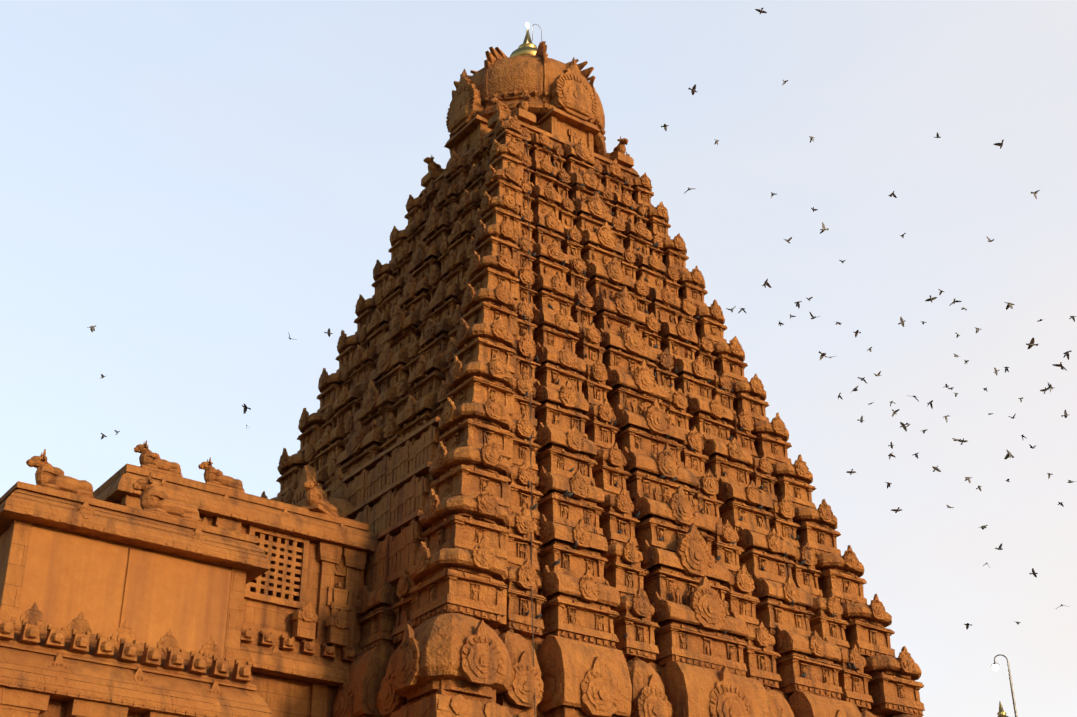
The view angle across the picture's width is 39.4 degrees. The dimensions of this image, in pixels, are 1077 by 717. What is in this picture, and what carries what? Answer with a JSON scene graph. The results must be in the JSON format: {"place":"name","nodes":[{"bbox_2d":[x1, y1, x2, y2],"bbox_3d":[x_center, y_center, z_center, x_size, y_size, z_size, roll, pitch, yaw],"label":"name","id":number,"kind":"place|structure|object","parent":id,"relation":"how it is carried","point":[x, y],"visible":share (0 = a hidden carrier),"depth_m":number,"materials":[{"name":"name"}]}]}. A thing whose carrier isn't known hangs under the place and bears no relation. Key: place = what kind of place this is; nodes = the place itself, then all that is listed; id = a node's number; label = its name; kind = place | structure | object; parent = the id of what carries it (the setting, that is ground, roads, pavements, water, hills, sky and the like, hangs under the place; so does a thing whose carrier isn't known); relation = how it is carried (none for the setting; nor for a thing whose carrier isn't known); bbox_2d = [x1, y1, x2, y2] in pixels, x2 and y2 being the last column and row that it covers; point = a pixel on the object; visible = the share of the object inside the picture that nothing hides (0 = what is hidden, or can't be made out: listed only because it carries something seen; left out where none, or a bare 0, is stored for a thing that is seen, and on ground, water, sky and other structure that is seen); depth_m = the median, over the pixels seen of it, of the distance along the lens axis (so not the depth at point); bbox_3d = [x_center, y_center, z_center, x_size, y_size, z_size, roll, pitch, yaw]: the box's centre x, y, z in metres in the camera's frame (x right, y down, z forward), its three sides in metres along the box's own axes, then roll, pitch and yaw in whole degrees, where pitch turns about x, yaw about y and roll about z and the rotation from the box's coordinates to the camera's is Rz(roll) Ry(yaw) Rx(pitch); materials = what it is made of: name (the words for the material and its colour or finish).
{"place":"outdoors","nodes":[
{"label":"outdoors","id":0,"kind":"place"},
{"bbox_2d":[87,325,95,331],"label":"bird","id":1,"kind":"object","parent":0,"point":[92,328],"visible":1,"depth_m":73.23},
{"bbox_2d":[242,404,250,413],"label":"bird","id":2,"kind":"object","parent":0,"point":[245,407],"visible":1,"depth_m":81.49},
{"bbox_2d":[0,0,1076,716],"label":"sky","id":3,"kind":"structure","parent":0,"point":[202,185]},
{"bbox_2d":[688,84,697,94],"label":"bird","id":4,"kind":"object","parent":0,"point":[693,90],"visible":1,"depth_m":70.49},
{"bbox_2d":[755,8,766,13],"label":"bird","id":5,"kind":"object","parent":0,"point":[759,10],"visible":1,"depth_m":76.05},
{"bbox_2d":[762,279,771,287],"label":"bird","id":6,"kind":"object","parent":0,"point":[766,283],"visible":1,"depth_m":71.78},
{"bbox_2d":[818,351,826,359],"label":"bird","id":7,"kind":"object","parent":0,"point":[822,355],"visible":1,"depth_m":68.62},
{"bbox_2d":[820,222,828,233],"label":"bird","id":8,"kind":"object","parent":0,"point":[823,227],"visible":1,"depth_m":72.82},
{"bbox_2d":[898,316,905,326],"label":"bird","id":9,"kind":"object","parent":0,"point":[901,322],"visible":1,"depth_m":81.55},
{"bbox_2d":[900,422,907,431],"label":"bird","id":10,"kind":"object","parent":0,"point":[903,426],"visible":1,"depth_m":67.85},
{"bbox_2d":[925,295,936,302],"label":"bird","id":11,"kind":"object","parent":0,"point":[931,299],"visible":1,"depth_m":95.77},
{"bbox_2d":[993,139,1003,148],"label":"bird","id":12,"kind":"object","parent":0,"point":[999,144],"visible":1,"depth_m":75.80},
{"bbox_2d":[997,702,1007,716],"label":"finial","id":13,"kind":"object","parent":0,"point":[1001,713],"visible":1,"depth_m":40.35,"materials":[{"name":"gold metal"}]},
{"bbox_2d":[1004,450,1013,458],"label":"bird","id":14,"kind":"object","parent":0,"point":[1009,454],"visible":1,"depth_m":71.19},
{"bbox_2d":[1004,302,1014,309],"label":"bird","id":15,"kind":"object","parent":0,"point":[1009,305],"visible":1,"depth_m":67.51},
{"bbox_2d":[1026,338,1037,348],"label":"bird","id":16,"kind":"object","parent":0,"point":[1031,343],"visible":1,"depth_m":66.33},
{"bbox_2d":[1052,362,1066,370],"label":"bird","id":17,"kind":"object","parent":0,"point":[1060,365],"visible":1,"depth_m":68.51},
{"bbox_2d":[1061,409,1069,417],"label":"bird","id":18,"kind":"object","parent":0,"point":[1065,415],"visible":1,"depth_m":89.35},
{"bbox_2d":[1063,350,1071,359],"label":"bird","id":19,"kind":"object","parent":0,"point":[1066,353],"visible":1,"depth_m":69.61},
{"bbox_3d":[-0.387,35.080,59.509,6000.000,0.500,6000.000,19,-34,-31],"label":"ground","id":20,"kind":"structure","parent":0,"visible":0},
{"bbox_2d":[0,440,379,716],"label":"temple hall","id":21,"kind":"structure","parent":20,"relation":"on","point":[285,655],"depth_m":47.05,"materials":[{"name":"stone"}]},
{"bbox_2d":[0,526,231,657],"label":"porch plaster panels","id":22,"kind":"object","parent":21,"relation":"attached to","point":[67,579],"visible":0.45,"depth_m":45.34,"materials":[{"name":"orange paint"}]},
{"bbox_2d":[319,186,890,716],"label":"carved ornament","id":23,"kind":"object","parent":20,"relation":"on","point":[655,666],"depth_m":63.30,"materials":[{"name":"brown stone"}]},
{"bbox_2d":[261,195,423,501],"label":"tower side","id":24,"kind":"object","parent":23,"relation":"on","point":[290,468],"visible":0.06,"depth_m":78.83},
{"bbox_2d":[291,416,442,591],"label":"tower wall","id":25,"kind":"structure","parent":23,"relation":"on","point":[396,513],"depth_m":62.00,"materials":[{"name":"brown stone"}]},
{"bbox_2d":[283,115,523,716],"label":"tower side","id":26,"kind":"object","parent":23,"relation":"on","point":[455,267],"visible":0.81,"depth_m":63.27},
{"bbox_2d":[418,41,639,196],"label":"temple dome","id":27,"kind":"structure","parent":23,"relation":"on","point":[559,103],"depth_m":81.69,"materials":[{"name":"brown stone"}]},
{"bbox_2d":[510,28,536,56],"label":"finial","id":28,"kind":"object","parent":27,"relation":"on","point":[527,47],"visible":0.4,"depth_m":86.78,"materials":[{"name":"gold metal"}]},
{"bbox_2d":[532,24,541,41],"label":"lightning rod","id":29,"kind":"object","parent":28,"relation":"attached to","point":[532,32],"visible":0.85,"depth_m":88.97,"materials":[{"name":"paint"}]},
{"bbox_2d":[527,138,535,716],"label":"conductor cable","id":30,"kind":"object","parent":23,"relation":"attached to","point":[531,469],"visible":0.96,"depth_m":59.83,"materials":[{"name":"orange metal"}]},
{"bbox_2d":[496,127,924,716],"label":"tower front","id":31,"kind":"object","parent":23,"relation":"on","point":[600,603],"visible":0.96,"depth_m":66.01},
{"bbox_2d":[550,558,559,565],"bbox_3d":[0.659,7.932,58.613,0.390,0.286,0.150,-9,-30,17],"label":"bird","id":32,"kind":"object","parent":31,"relation":"on","point":[556,562],"visible":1,"depth_m":58.56},
{"bbox_2d":[991,654,1017,716],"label":"lamp post","id":33,"kind":"object","parent":20,"relation":"on","point":[995,665],"visible":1,"depth_m":38.75,"materials":[{"name":"metal"}]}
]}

